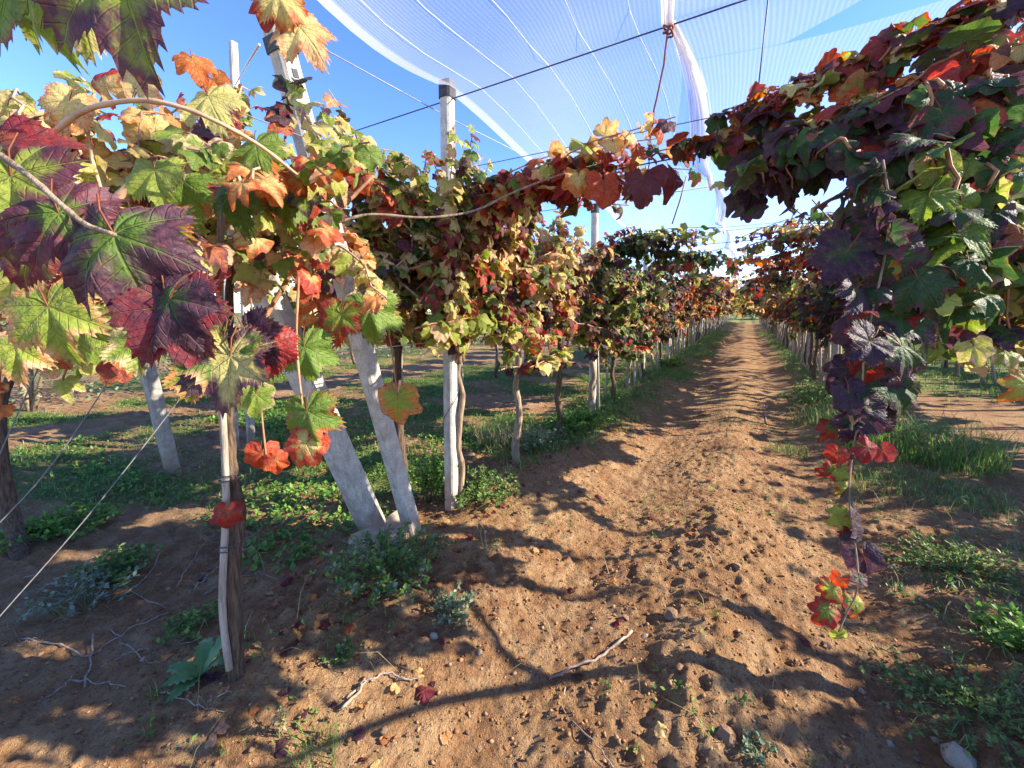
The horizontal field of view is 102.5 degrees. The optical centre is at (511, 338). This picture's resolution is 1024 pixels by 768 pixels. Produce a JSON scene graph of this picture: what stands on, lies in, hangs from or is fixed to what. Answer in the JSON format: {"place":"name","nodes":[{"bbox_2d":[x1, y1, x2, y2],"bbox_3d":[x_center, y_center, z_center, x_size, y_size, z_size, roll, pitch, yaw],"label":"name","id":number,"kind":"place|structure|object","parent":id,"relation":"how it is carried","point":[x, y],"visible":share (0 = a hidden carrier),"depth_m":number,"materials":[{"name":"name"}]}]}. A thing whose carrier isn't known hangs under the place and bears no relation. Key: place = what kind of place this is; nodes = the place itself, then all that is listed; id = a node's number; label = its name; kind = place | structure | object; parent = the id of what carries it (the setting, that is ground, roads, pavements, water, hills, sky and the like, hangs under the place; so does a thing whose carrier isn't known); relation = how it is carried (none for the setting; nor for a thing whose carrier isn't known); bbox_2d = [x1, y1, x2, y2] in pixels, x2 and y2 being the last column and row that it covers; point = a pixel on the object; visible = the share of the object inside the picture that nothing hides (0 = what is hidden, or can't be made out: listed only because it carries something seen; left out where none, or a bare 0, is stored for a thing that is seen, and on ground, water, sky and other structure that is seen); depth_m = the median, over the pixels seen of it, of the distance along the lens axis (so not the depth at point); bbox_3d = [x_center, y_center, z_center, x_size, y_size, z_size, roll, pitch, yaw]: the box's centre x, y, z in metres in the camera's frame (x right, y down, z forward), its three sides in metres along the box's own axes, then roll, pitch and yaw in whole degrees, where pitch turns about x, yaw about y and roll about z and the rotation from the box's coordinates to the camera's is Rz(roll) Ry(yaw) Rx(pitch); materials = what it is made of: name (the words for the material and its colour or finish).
{"place":"outdoors","nodes":[
{"label":"outdoors","id":0,"kind":"place"},
{"bbox_2d":[0,368,38,454],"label":"guy wire","id":1,"kind":"object","parent":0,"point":[18,411],"visible":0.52,"depth_m":1.49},
{"bbox_2d":[0,311,1023,767],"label":"ground","id":2,"kind":"structure","parent":0,"point":[744,357],"depth_m":2.10,"materials":[{"name":"red soil"}]},
{"bbox_2d":[0,310,67,560],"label":"grape vine","id":3,"kind":"object","parent":2,"relation":"on","point":[13,525],"visible":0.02,"depth_m":2.48,"materials":[{"name":"brown plant"}]},
{"bbox_2d":[0,501,128,553],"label":"weed clump","id":4,"kind":"object","parent":2,"relation":"on","point":[45,526],"visible":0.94,"depth_m":2.66,"materials":[{"name":"plant"}]},
{"bbox_2d":[0,320,159,421],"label":"bush","id":5,"kind":"object","parent":2,"relation":"on","point":[31,401],"visible":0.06,"depth_m":6.17,"materials":[{"name":"green plant"}]},
{"bbox_2d":[15,562,146,622],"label":"weed clump","id":6,"kind":"object","parent":2,"relation":"on","point":[87,583],"visible":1,"depth_m":2.02,"materials":[{"name":"plant"}]},
{"bbox_2d":[84,633,93,687],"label":"twig","id":7,"kind":"object","parent":2,"relation":"on","point":[88,671],"visible":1,"depth_m":1.69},
{"bbox_2d":[20,611,170,656],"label":"twig","id":8,"kind":"object","parent":2,"relation":"on","point":[61,644],"visible":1,"depth_m":1.79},
{"bbox_2d":[69,678,125,686],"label":"twig","id":9,"kind":"object","parent":2,"relation":"on","point":[88,679],"visible":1,"depth_m":1.59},
{"bbox_2d":[63,542,165,584],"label":"weed clump","id":10,"kind":"object","parent":2,"relation":"on","point":[122,561],"visible":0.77,"depth_m":2.28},
{"bbox_2d":[110,629,158,662],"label":"twig","id":11,"kind":"object","parent":2,"relation":"on","point":[112,631],"visible":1,"depth_m":1.78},
{"bbox_2d":[140,361,181,473],"bbox_3d":[-3.174,0.113,3.536,0.119,2.608,0.539,1,4,13],"label":"concrete post","id":12,"kind":"object","parent":2,"relation":"on","point":[154,396],"visible":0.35,"depth_m":3.65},
{"bbox_2d":[99,313,234,388],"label":"bush","id":13,"kind":"object","parent":2,"relation":"on","point":[169,358],"visible":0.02,"depth_m":7.51,"materials":[{"name":"green plant"}]},
{"bbox_2d":[156,598,218,643],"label":"weed clump","id":14,"kind":"object","parent":2,"relation":"on","point":[187,624],"visible":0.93,"depth_m":1.86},
{"bbox_2d":[160,691,224,711],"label":"twig","id":15,"kind":"object","parent":2,"relation":"on","point":[190,701],"visible":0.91,"depth_m":1.48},
{"bbox_2d":[160,630,248,704],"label":"thistle","id":16,"kind":"object","parent":2,"relation":"on","point":[186,676],"visible":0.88,"depth_m":1.60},
{"bbox_2d":[204,718,230,748],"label":"fallen leaf","id":17,"kind":"object","parent":2,"relation":"on","point":[222,727],"visible":0.99,"depth_m":1.37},
{"bbox_2d":[224,267,239,450],"bbox_3d":[-2.988,0.191,4.354,0.076,2.350,0.076,2,5,30],"label":"concrete post","id":18,"kind":"object","parent":2,"relation":"on","point":[236,426],"visible":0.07,"depth_m":4.40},
{"bbox_2d":[228,40,254,443],"bbox_3d":[-2.921,-0.870,4.455,0.071,4.456,0.071,2,5,30],"label":"concrete post","id":19,"kind":"object","parent":2,"relation":"on","point":[234,76],"visible":0.2,"depth_m":4.31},
{"bbox_2d":[235,43,260,85],"bbox_3d":[-2.064,-2.049,3.163,0.023,0.959,2.690,-3,5,-35],"label":"wire","id":20,"kind":"object","parent":19,"relation":"attached to","point":[251,56],"visible":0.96,"depth_m":2.71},
{"bbox_2d":[237,428,292,462],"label":"weed clump","id":21,"kind":"object","parent":2,"relation":"on","point":[279,437],"visible":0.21,"depth_m":3.99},
{"bbox_2d":[36,392,511,573],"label":"weeds","id":22,"kind":"object","parent":2,"relation":"on","point":[285,488],"visible":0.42,"depth_m":3.24,"materials":[{"name":"plant"}]},
{"bbox_2d":[270,705,289,736],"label":"weed clump","id":23,"kind":"object","parent":2,"relation":"on","point":[283,716],"visible":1,"depth_m":1.40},
{"bbox_2d":[277,247,331,334],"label":"grape vine","id":24,"kind":"object","parent":2,"relation":"on","point":[292,303],"visible":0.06,"depth_m":4.72,"materials":[{"name":"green plant"}]},
{"bbox_2d":[227,216,386,529],"bbox_3d":[-1.217,0.305,2.473,0.932,2.211,0.217,-3,5,-35],"label":"concrete post","id":25,"kind":"object","parent":2,"relation":"on","point":[343,462],"visible":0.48,"depth_m":2.55,"materials":[{"name":"concrete"}]},
{"bbox_2d":[280,705,347,767],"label":"grass tuft","id":26,"kind":"object","parent":2,"relation":"on","point":[321,751],"visible":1,"depth_m":1.36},
{"bbox_2d":[0,0,663,682],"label":"grape vine","id":27,"kind":"object","parent":2,"relation":"on","point":[124,282],"visible":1,"depth_m":0.90,"materials":[{"name":"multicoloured plant"}]},
{"bbox_2d":[0,386,105,522],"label":"guy wire","id":28,"kind":"object","parent":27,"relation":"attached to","point":[14,507],"visible":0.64,"depth_m":1.55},
{"bbox_2d":[0,399,179,616],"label":"guy wire","id":29,"kind":"object","parent":27,"relation":"attached to","point":[89,513],"visible":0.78,"depth_m":1.58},
{"bbox_2d":[318,634,364,664],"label":"weed clump","id":30,"kind":"object","parent":2,"relation":"on","point":[339,651],"visible":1,"depth_m":1.70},
{"bbox_2d":[262,24,422,537],"bbox_3d":[-0.850,-0.053,2.256,0.106,3.026,0.958,2,5,30],"label":"concrete post","id":31,"kind":"object","parent":2,"relation":"on","point":[367,365],"visible":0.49,"depth_m":2.31,"materials":[{"name":"grey concrete"}]},
{"bbox_2d":[329,341,405,368],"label":"bush","id":32,"kind":"object","parent":2,"relation":"on","point":[352,357],"visible":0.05,"depth_m":10.86,"materials":[{"name":"green plant"}]},
{"bbox_2d":[347,510,409,554],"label":"stone slab","id":33,"kind":"structure","parent":2,"relation":"on","point":[393,519],"depth_m":2.62,"materials":[{"name":"stone"}]},
{"bbox_2d":[340,671,418,709],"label":"twig","id":34,"kind":"object","parent":2,"relation":"on","point":[360,689],"visible":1,"depth_m":1.62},
{"bbox_2d":[309,519,457,609],"bbox_3d":[-0.678,1.157,2.213,0.732,0.284,0.760,2,5,30],"label":"weed clump","id":35,"kind":"object","parent":2,"relation":"on","point":[396,549],"visible":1,"depth_m":2.15,"materials":[{"name":"plant"}]},
{"bbox_2d":[266,89,527,510],"bbox_3d":[-0.696,-0.047,2.899,1.066,2.773,1.879,2,5,30],"label":"grape vine","id":36,"kind":"object","parent":2,"relation":"on","point":[381,192],"visible":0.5,"depth_m":2.53,"materials":[{"name":"green plant"}]},
{"bbox_2d":[416,685,435,704],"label":"fallen leaf","id":37,"kind":"object","parent":2,"relation":"on","point":[428,693],"visible":0.99,"depth_m":1.58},
{"bbox_2d":[408,435,459,504],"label":"weed clump","id":38,"kind":"object","parent":2,"relation":"on","point":[435,473],"visible":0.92,"depth_m":3.15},
{"bbox_2d":[438,78,458,510],"bbox_3d":[-0.448,-0.184,2.943,0.120,3.167,0.119,2,5,30],"label":"concrete post","id":39,"kind":"object","parent":2,"relation":"on","point":[447,90],"visible":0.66,"depth_m":2.95,"materials":[{"name":"grey concrete"}]},
{"bbox_2d":[327,51,530,158],"bbox_3d":[-0.192,-1.777,3.591,0.044,0.330,3.682,2,5,29],"label":"stay wire","id":40,"kind":"object","parent":39,"relation":"attached to","point":[411,96],"visible":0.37,"depth_m":2.64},
{"bbox_2d":[355,0,746,130],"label":"cross wire","id":41,"kind":"object","parent":39,"relation":"attached to","point":[702,14],"visible":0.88,"depth_m":2.37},
{"bbox_2d":[361,0,741,288],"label":"hail net","id":42,"kind":"object","parent":39,"relation":"attached to","point":[669,7],"visible":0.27,"depth_m":2.71,"materials":[{"name":"plastic"}]},
{"bbox_2d":[645,21,673,169],"bbox_3d":[0.759,-1.216,2.136,0.054,0.689,0.249,0,4,-5],"label":"cord","id":43,"kind":"object","parent":42,"relation":"hanging from","point":[666,31],"visible":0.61,"depth_m":2.06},
{"bbox_2d":[455,76,903,170],"bbox_3d":[1.823,-1.106,1.639,5.170,0.027,0.005,2,5,30],"label":"cross wire","id":44,"kind":"object","parent":39,"relation":"attached to","point":[589,142],"visible":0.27,"depth_m":2.56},
{"bbox_2d":[427,580,475,627],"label":"weed clump","id":45,"kind":"object","parent":2,"relation":"on","point":[461,614],"visible":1,"depth_m":1.97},
{"bbox_2d":[443,464,520,509],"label":"weed clump","id":46,"kind":"object","parent":2,"relation":"on","point":[480,485],"visible":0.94,"depth_m":3.08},
{"bbox_2d":[494,318,501,377],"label":"grape vine","id":47,"kind":"object","parent":2,"relation":"on","point":[497,363],"visible":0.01,"depth_m":9.00,"materials":[{"name":"brown plant"}]},
{"bbox_2d":[407,186,593,464],"bbox_3d":[-0.004,-0.047,3.879,1.525,2.637,1.756,2,5,30],"label":"grape vine","id":48,"kind":"object","parent":2,"relation":"on","point":[530,294],"visible":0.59,"depth_m":3.53,"materials":[{"name":"yellow plant"}]},
{"bbox_2d":[464,415,537,450],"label":"grass tuft","id":49,"kind":"object","parent":2,"relation":"on","point":[498,435],"visible":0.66,"depth_m":4.50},
{"bbox_2d":[2,409,1023,767],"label":"soil crumbs","id":50,"kind":"object","parent":2,"relation":"on","point":[456,731],"visible":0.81,"depth_m":1.77,"materials":[{"name":"soil"}]},
{"bbox_2d":[7,329,1023,592],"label":"ground cover","id":51,"kind":"object","parent":2,"relation":"on","point":[619,393],"visible":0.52,"depth_m":5.53,"materials":[{"name":"plant"}]},
{"bbox_2d":[505,424,569,450],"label":"weed clump","id":52,"kind":"object","parent":2,"relation":"on","point":[538,438],"visible":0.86,"depth_m":4.36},
{"bbox_2d":[377,112,701,505],"bbox_3d":[0.137,-0.014,2.778,2.003,2.678,1.696,1,4,18],"label":"grape vine","id":53,"kind":"object","parent":2,"relation":"on","point":[459,323],"visible":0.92,"depth_m":2.51,"materials":[{"name":"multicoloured plant"}]},
{"bbox_2d":[87,377,1023,767],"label":"leaf litter","id":54,"kind":"object","parent":2,"relation":"on","point":[281,751],"visible":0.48,"depth_m":1.79,"materials":[{"name":"plant"}]},
{"bbox_2d":[121,378,995,766],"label":"seedlings","id":55,"kind":"object","parent":2,"relation":"on","point":[711,730],"visible":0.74,"depth_m":1.89,"materials":[{"name":"plant"}]},
{"bbox_2d":[544,404,616,429],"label":"weed clump","id":56,"kind":"object","parent":2,"relation":"on","point":[584,415],"visible":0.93,"depth_m":4.93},
{"bbox_2d":[531,211,637,437],"bbox_3d":[0.661,-0.101,4.644,1.351,2.635,1.646,2,5,30],"label":"grape vine","id":57,"kind":"object","parent":2,"relation":"on","point":[566,309],"visible":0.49,"depth_m":4.60,"materials":[{"name":"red plant"}]},
{"bbox_2d":[561,687,613,767],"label":"twig","id":58,"kind":"object","parent":2,"relation":"on","point":[586,734],"visible":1,"depth_m":1.44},
{"bbox_2d":[549,629,632,678],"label":"twig","id":59,"kind":"object","parent":2,"relation":"on","point":[621,639],"visible":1,"depth_m":1.78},
{"bbox_2d":[589,204,598,409],"bbox_3d":[1.137,-0.316,5.721,0.099,3.017,0.099,2,5,30],"label":"concrete post","id":60,"kind":"object","parent":2,"relation":"on","point":[594,223],"visible":0.35,"depth_m":5.62,"materials":[{"name":"concrete"}]},
{"bbox_2d":[578,260,666,397],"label":"grape vine","id":61,"kind":"object","parent":2,"relation":"on","point":[625,355],"visible":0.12,"depth_m":6.65,"materials":[{"name":"red plant"}]},
{"bbox_2d":[619,258,667,389],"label":"grape vine","id":62,"kind":"object","parent":2,"relation":"on","point":[642,322],"visible":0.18,"depth_m":7.28,"materials":[{"name":"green plant"}]},
{"bbox_2d":[640,260,647,377],"bbox_3d":[2.735,-0.487,8.489,0.114,3.038,0.099,2,5,30],"label":"concrete post","id":63,"kind":"object","parent":2,"relation":"on","point":[645,267],"visible":0.16,"depth_m":8.50,"materials":[{"name":"concrete"}]},
{"bbox_2d":[572,222,727,411],"bbox_3d":[1.616,-0.174,5.668,2.000,2.646,1.856,0,4,5],"label":"grape vine","id":64,"kind":"object","parent":2,"relation":"on","point":[609,289],"visible":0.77,"depth_m":5.26,"materials":[{"name":"green plant"}]},
{"bbox_2d":[654,720,666,736],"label":"fallen leaf","id":65,"kind":"object","parent":2,"relation":"on","point":[659,729],"visible":1,"depth_m":1.41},
{"bbox_2d":[650,276,687,371],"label":"grape vine","id":66,"kind":"object","parent":2,"relation":"on","point":[668,315],"visible":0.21,"depth_m":9.25,"materials":[{"name":"green plant"}]},
{"bbox_2d":[664,607,677,620],"bbox_3d":[0.755,1.317,1.953,0.064,0.054,0.070,1,4,19],"label":"stone","id":67,"kind":"object","parent":2,"relation":"on","point":[670,613],"visible":0.93,"depth_m":1.94,"materials":[{"name":"stone"}]},
{"bbox_2d":[658,352,690,368],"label":"weed clump","id":68,"kind":"object","parent":2,"relation":"on","point":[672,361],"visible":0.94,"depth_m":10.07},
{"bbox_2d":[655,272,700,365],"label":"grape vine","id":69,"kind":"object","parent":2,"relation":"on","point":[679,323],"visible":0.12,"depth_m":10.35,"materials":[{"name":"green plant"}]},
{"bbox_2d":[632,254,734,380],"bbox_3d":[2.917,-0.320,8.222,1.694,2.650,2.348,-3,5,-37],"label":"grape vine","id":70,"kind":"object","parent":2,"relation":"on","point":[703,265],"visible":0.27,"depth_m":7.96,"materials":[{"name":"green plant"}]},
{"bbox_2d":[672,272,725,356],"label":"grape vine","id":71,"kind":"object","parent":2,"relation":"on","point":[690,308],"visible":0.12,"depth_m":11.52,"materials":[{"name":"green plant"}]},
{"bbox_2d":[669,273,735,356],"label":"grape vine","id":72,"kind":"object","parent":2,"relation":"on","point":[718,287],"visible":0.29,"depth_m":10.80,"materials":[{"name":"green plant"}]},
{"bbox_2d":[675,283,734,354],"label":"grape vine","id":73,"kind":"object","parent":2,"relation":"on","point":[709,305],"visible":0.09,"depth_m":12.84,"materials":[{"name":"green plant"}]},
{"bbox_2d":[680,286,735,348],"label":"grape vine","id":74,"kind":"object","parent":2,"relation":"on","point":[699,305],"visible":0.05,"depth_m":13.80,"materials":[{"name":"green plant"}]},
{"bbox_2d":[690,297,732,336],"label":"grape vine","id":75,"kind":"object","parent":2,"relation":"on","point":[716,312],"visible":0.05,"depth_m":16.53,"materials":[{"name":"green plant"}]},
{"bbox_2d":[685,282,738,347],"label":"grape vine","id":76,"kind":"object","parent":2,"relation":"on","point":[704,312],"visible":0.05,"depth_m":14.52,"materials":[{"name":"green plant"}]},
{"bbox_2d":[692,292,735,341],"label":"grape vine","id":77,"kind":"object","parent":2,"relation":"on","point":[731,308],"visible":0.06,"depth_m":17.29,"materials":[{"name":"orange plant"}]},
{"bbox_2d":[690,280,739,346],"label":"grape vine","id":78,"kind":"object","parent":2,"relation":"on","point":[699,311],"visible":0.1,"depth_m":15.86,"materials":[{"name":"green plant"}]},
{"bbox_2d":[714,724,736,747],"bbox_3d":[0.724,1.346,1.391,0.067,0.054,0.061,3,5,38],"label":"stone","id":79,"kind":"object","parent":2,"relation":"on","point":[726,734],"visible":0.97,"depth_m":1.38,"materials":[{"name":"stone"}]},
{"bbox_2d":[739,724,778,766],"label":"weed clump","id":80,"kind":"object","parent":2,"relation":"on","point":[748,747],"visible":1,"depth_m":1.34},
{"bbox_2d":[737,292,785,346],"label":"grape vine","id":81,"kind":"object","parent":2,"relation":"on","point":[771,308],"visible":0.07,"depth_m":16.07,"materials":[{"name":"orange plant"}]},
{"bbox_2d":[737,287,791,348],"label":"grape vine","id":82,"kind":"object","parent":2,"relation":"on","point":[771,313],"visible":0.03,"depth_m":15.27,"materials":[{"name":"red plant"}]},
{"bbox_2d":[732,275,807,367],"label":"grape vine","id":83,"kind":"object","parent":2,"relation":"on","point":[771,289],"visible":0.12,"depth_m":10.49,"materials":[{"name":"orange plant"}]},
{"bbox_2d":[741,278,805,355],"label":"grape vine","id":84,"kind":"object","parent":2,"relation":"on","point":[790,321],"visible":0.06,"depth_m":12.22,"materials":[{"name":"red plant"}]},
{"bbox_2d":[752,281,804,361],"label":"grape vine","id":85,"kind":"object","parent":2,"relation":"on","point":[789,316],"visible":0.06,"depth_m":11.29,"materials":[{"name":"red plant"}]},
{"bbox_2d":[737,271,821,372],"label":"grape vine","id":86,"kind":"object","parent":2,"relation":"on","point":[790,298],"visible":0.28,"depth_m":9.51,"materials":[{"name":"orange plant"}]},
{"bbox_2d":[768,438,808,458],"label":"grass tuft","id":87,"kind":"object","parent":2,"relation":"on","point":[791,449],"visible":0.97,"depth_m":4.35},
{"bbox_2d":[739,255,841,353],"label":"grape vine","id":88,"kind":"object","parent":2,"relation":"on","point":[784,267],"visible":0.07,"depth_m":7.30,"materials":[{"name":"green plant"}]},
{"bbox_2d":[561,0,1023,638],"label":"grape vine","id":89,"kind":"object","parent":2,"relation":"on","point":[927,160],"visible":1,"depth_m":1.18,"materials":[{"name":"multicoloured plant"}]},
{"bbox_2d":[763,399,838,427],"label":"grass tuft","id":90,"kind":"object","parent":2,"relation":"on","point":[816,415],"visible":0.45,"depth_m":5.42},
{"bbox_2d":[776,375,832,407],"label":"weed clump","id":91,"kind":"object","parent":2,"relation":"on","point":[809,394],"visible":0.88,"depth_m":6.25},
{"bbox_2d":[795,268,821,379],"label":"grape vine","id":92,"kind":"object","parent":2,"relation":"on","point":[802,298],"visible":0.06,"depth_m":8.56,"materials":[{"name":"orange plant"}]},
{"bbox_2d":[806,328,810,367],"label":"concrete post","id":93,"kind":"object","parent":2,"relation":"on","point":[808,346],"visible":0.14,"depth_m":9.74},
{"bbox_2d":[788,280,831,384],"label":"grape vine","id":94,"kind":"object","parent":2,"relation":"on","point":[813,324],"visible":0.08,"depth_m":8.00,"materials":[{"name":"red plant"}]},
{"bbox_2d":[798,277,854,349],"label":"grape vine","id":95,"kind":"object","parent":2,"relation":"on","point":[833,306],"visible":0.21,"depth_m":6.00,"materials":[{"name":"green plant"}]},
{"bbox_2d":[726,199,941,339],"bbox_3d":[4.041,-0.086,4.520,3.030,2.600,4.050,2,5,30],"label":"grape vine","id":96,"kind":"object","parent":2,"relation":"on","point":[788,235],"visible":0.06,"depth_m":4.52,"materials":[{"name":"green plant"}]},
{"bbox_2d":[807,404,1023,477],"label":"grass tuft","id":97,"kind":"object","parent":2,"relation":"on","point":[907,446],"visible":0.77,"depth_m":3.87,"materials":[{"name":"plant"}]},
{"bbox_2d":[851,459,1023,516],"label":"grass tuft","id":98,"kind":"object","parent":2,"relation":"on","point":[951,490],"visible":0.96,"depth_m":3.29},
{"bbox_2d":[858,481,1023,722],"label":"weeds","id":99,"kind":"object","parent":2,"relation":"on","point":[943,615],"visible":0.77,"depth_m":2.23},
{"bbox_2d":[858,644,1023,767],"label":"weed clump","id":100,"kind":"object","parent":2,"relation":"on","point":[950,689],"visible":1,"depth_m":1.54,"materials":[{"name":"plant"}]},
{"bbox_2d":[878,527,1023,597],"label":"weed clump","id":101,"kind":"object","parent":2,"relation":"on","point":[974,558],"visible":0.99,"depth_m":2.33,"materials":[{"name":"plant"}]},
{"bbox_2d":[940,741,976,767],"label":"stone","id":102,"kind":"object","parent":2,"relation":"on","point":[961,759],"visible":0.95,"depth_m":1.37,"materials":[{"name":"stone"}]},
{"bbox_2d":[980,356,996,383],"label":"grape vine","id":103,"kind":"object","parent":2,"relation":"on","point":[993,374],"depth_m":8.20,"materials":[{"name":"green plant"}]},
{"bbox_2d":[958,597,1023,655],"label":"weed clump","id":104,"kind":"object","parent":2,"relation":"on","point":[1012,635],"visible":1,"depth_m":1.80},
{"bbox_2d":[0,0,1023,311],"label":"sky","id":105,"kind":"structure","parent":0,"point":[725,44],"materials":[{"name":"blue"}]},
{"bbox_2d":[1,388,1023,767],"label":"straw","id":106,"kind":"object","parent":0,"point":[549,626],"visible":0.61,"depth_m":2.10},
{"bbox_3d":[12.362,-2.862,20.544,1.870,0.213,47.800,2,5,30],"label":"hail net","id":107,"kind":"object","parent":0,"visible":0},
{"bbox_2d":[758,0,768,83],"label":"hanging cord","id":108,"kind":"object","parent":107,"relation":"hanging from","point":[763,41],"visible":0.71,"depth_m":1.94,"materials":[{"name":"metal"}]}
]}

